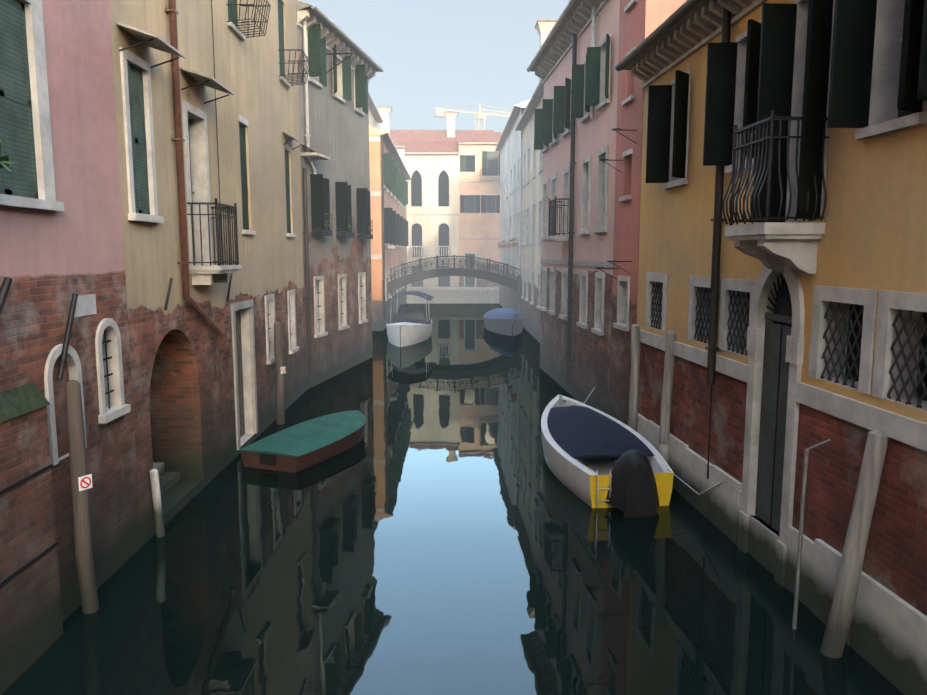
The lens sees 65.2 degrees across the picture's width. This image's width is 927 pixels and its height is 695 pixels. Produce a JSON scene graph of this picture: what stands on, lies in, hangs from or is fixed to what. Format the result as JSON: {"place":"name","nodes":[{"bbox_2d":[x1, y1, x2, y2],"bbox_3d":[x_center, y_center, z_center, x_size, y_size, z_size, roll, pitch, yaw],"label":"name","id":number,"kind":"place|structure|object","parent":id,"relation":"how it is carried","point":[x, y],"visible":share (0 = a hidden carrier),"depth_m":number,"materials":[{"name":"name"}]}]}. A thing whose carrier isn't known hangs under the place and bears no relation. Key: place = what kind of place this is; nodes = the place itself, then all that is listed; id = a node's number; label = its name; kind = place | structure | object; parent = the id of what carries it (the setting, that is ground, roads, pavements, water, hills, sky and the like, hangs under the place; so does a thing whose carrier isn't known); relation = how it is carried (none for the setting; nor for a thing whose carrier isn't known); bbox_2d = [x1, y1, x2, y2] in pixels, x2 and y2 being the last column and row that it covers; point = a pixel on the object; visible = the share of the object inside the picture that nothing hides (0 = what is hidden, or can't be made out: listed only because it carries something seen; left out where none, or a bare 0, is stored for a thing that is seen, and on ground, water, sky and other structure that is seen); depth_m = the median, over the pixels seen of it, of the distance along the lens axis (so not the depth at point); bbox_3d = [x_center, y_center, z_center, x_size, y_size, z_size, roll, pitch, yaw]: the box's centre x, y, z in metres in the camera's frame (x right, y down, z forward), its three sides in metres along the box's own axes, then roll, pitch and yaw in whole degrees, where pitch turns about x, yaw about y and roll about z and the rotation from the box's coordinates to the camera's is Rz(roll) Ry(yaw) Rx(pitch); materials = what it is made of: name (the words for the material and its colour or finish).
{"place":"outdoors","nodes":[
{"label":"outdoors","id":0,"kind":"place"},
{"bbox_2d":[299,0,568,131],"label":"sky","id":1,"kind":"structure","parent":0,"point":[432,54],"materials":[{"name":"blue"}]},
{"bbox_2d":[1,303,903,694],"bbox_3d":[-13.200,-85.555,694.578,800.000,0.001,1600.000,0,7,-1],"label":"canal water","id":2,"kind":"structure","parent":0,"point":[439,529],"depth_m":8.54,"materials":[{"name":"liquid"}]},
{"bbox_2d":[0,0,141,694],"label":"pink house","id":3,"kind":"structure","parent":2,"relation":"in","point":[63,310],"depth_m":7.50,"materials":[{"name":"stone"}]},
{"bbox_2d":[65,380,98,613],"bbox_3d":[-4.074,2.197,7.781,0.213,3.739,0.185,2,8,17],"label":"mooring pile","id":4,"kind":"object","parent":2,"relation":"in","point":[81,481],"visible":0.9,"depth_m":7.65,"materials":[{"name":"brown wood"}]},
{"bbox_2d":[149,469,164,536],"bbox_3d":[-4.183,2.122,9.895,0.151,0.950,0.119,0,7,-1],"label":"mooring post","id":5,"kind":"object","parent":2,"relation":"in","point":[157,502],"visible":1,"depth_m":9.86,"materials":[{"name":"white paint"}]},
{"bbox_2d":[109,0,309,545],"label":"beige house","id":6,"kind":"structure","parent":2,"relation":"in","point":[207,112],"depth_m":12.07,"materials":[{"name":"paint"}]},
{"bbox_2d":[274,321,285,424],"bbox_3d":[-4.160,1.178,16.464,0.228,3.545,0.210,4,8,29],"label":"mooring pile","id":7,"kind":"object","parent":2,"relation":"in","point":[280,386],"visible":0.83,"depth_m":16.33,"materials":[{"name":"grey wood"}]},
{"bbox_2d":[231,410,365,472],"bbox_3d":[-3.170,1.792,14.565,1.990,0.806,3.300,3,8,21],"label":"covered boat","id":8,"kind":"object","parent":2,"relation":"on","point":[301,446],"visible":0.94,"depth_m":13.59,"materials":[{"name":"green tarp"},{"name":"red-brown painted wood"}]},
{"bbox_2d":[296,0,383,389],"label":"grey house","id":9,"kind":"structure","parent":2,"relation":"on","point":[344,68],"depth_m":22.56,"materials":[{"name":"paint"}]},
{"bbox_2d":[368,91,382,128],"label":"cream house","id":10,"kind":"structure","parent":2,"relation":"in","point":[375,118],"depth_m":45.02,"materials":[{"name":"stone"}]},
{"bbox_2d":[369,126,410,330],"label":"peach house","id":11,"kind":"structure","parent":2,"relation":"in","point":[389,175],"depth_m":36.87,"materials":[{"name":"paint"}]},
{"bbox_2d":[386,291,433,346],"bbox_3d":[-2.524,-1.273,33.112,2.048,2.350,6.200,0,7,2],"label":"white launch","id":12,"kind":"object","parent":2,"relation":"on","point":[404,326],"visible":0.92,"depth_m":32.45,"materials":[{"name":"silver metal"}]},
{"bbox_2d":[406,287,498,303],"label":"wall","id":13,"kind":"structure","parent":2,"relation":"in","point":[442,295],"depth_m":56.88,"materials":[{"name":"stone"}]},
{"bbox_2d":[404,141,458,286],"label":"building","id":14,"kind":"structure","parent":13,"relation":"on","point":[432,206],"depth_m":57.51,"materials":[{"name":"paint"}]},
{"bbox_2d":[377,107,494,162],"bbox_3d":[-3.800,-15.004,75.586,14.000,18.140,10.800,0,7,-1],"label":"roof","id":15,"kind":"structure","parent":13,"relation":"on","point":[399,138],"depth_m":72.20,"materials":[{"name":"tile"}]},
{"bbox_2d":[458,132,501,286],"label":"peach house","id":16,"kind":"structure","parent":13,"relation":"on","point":[479,196],"depth_m":57.77,"materials":[{"name":"paint"}]},
{"bbox_2d":[483,308,523,335],"bbox_3d":[2.113,-1.312,36.927,1.988,1.453,5.600,-1,7,-4],"label":"boat","id":17,"kind":"object","parent":2,"relation":"on","point":[502,321],"visible":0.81,"depth_m":35.12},
{"bbox_2d":[495,99,529,310],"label":"white house","id":18,"kind":"structure","parent":2,"relation":"on","point":[509,146],"depth_m":45.31,"materials":[{"name":"paint"}]},
{"bbox_2d":[518,280,521,313],"bbox_3d":[3.031,-1.814,39.289,0.227,3.654,0.244,0,7,-1],"label":"mooring post","id":19,"kind":"object","parent":2,"relation":"in","point":[519,293],"depth_m":39.08,"materials":[{"name":"grey wood"}]},
{"bbox_2d":[515,20,556,342],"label":"building","id":20,"kind":"structure","parent":2,"relation":"on","point":[531,213],"depth_m":34.15,"materials":[{"name":"paint"}]},
{"bbox_2d":[527,0,619,414],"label":"pink house","id":21,"kind":"structure","parent":2,"relation":"on","point":[573,63],"depth_m":18.52,"materials":[{"name":"paint"}]},
{"bbox_2d":[541,387,724,517],"bbox_3d":[2.460,2.039,13.011,1.949,1.513,6.317,-1,7,-6],"label":"white motor boat","id":22,"kind":"object","parent":2,"relation":"on","point":[595,458],"visible":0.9,"depth_m":11.99,"materials":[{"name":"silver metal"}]},
{"bbox_2d":[628,324,639,431],"bbox_3d":[3.219,1.421,13.801,0.216,3.743,0.208,0,7,-1],"label":"mooring pile","id":23,"kind":"object","parent":2,"relation":"in","point":[635,372],"visible":0.5,"depth_m":13.62,"materials":[{"name":"white paint"}]},
{"bbox_2d":[595,0,686,425],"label":"red house","id":24,"kind":"structure","parent":2,"relation":"in","point":[640,21],"depth_m":14.59,"materials":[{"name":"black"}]},
{"bbox_2d":[659,330,675,464],"bbox_3d":[3.397,1.599,12.210,0.225,3.790,0.213,0,7,-1],"label":"mooring pile","id":25,"kind":"object","parent":2,"relation":"in","point":[668,379],"visible":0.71,"depth_m":12.05,"materials":[{"name":"white paint"}]},
{"bbox_2d":[615,0,926,694],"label":"yellow house","id":26,"kind":"structure","parent":2,"relation":"on","point":[782,280],"depth_m":7.99,"materials":[{"name":"paint"}]},
{"bbox_2d":[792,439,830,628],"bbox_3d":[3.533,2.406,7.428,0.272,3.011,0.040,0,7,-1],"label":"metal pole","id":27,"kind":"object","parent":2,"relation":"in","point":[800,536],"visible":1,"depth_m":7.35,"materials":[{"name":"grey metal"}]},
{"bbox_2d":[820,429,888,657],"bbox_3d":[3.620,2.462,6.923,0.580,3.455,0.246,3,8,23],"label":"mooring pile","id":28,"kind":"object","parent":2,"relation":"in","point":[843,604],"visible":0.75,"depth_m":6.78,"materials":[{"name":"grey wood"}]},
{"bbox_2d":[388,255,520,292],"bbox_3d":[-0.517,-2.595,41.145,10.700,5.320,2.800,0,7,-1],"label":"iron footbridge","id":29,"kind":"object","parent":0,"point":[450,269],"visible":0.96,"depth_m":39.72,"materials":[{"name":"metal"}]},
{"bbox_2d":[433,104,510,129],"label":"tower crane","id":30,"kind":"object","parent":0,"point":[439,113],"visible":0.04,"depth_m":226.54,"materials":[{"name":"yellow"}]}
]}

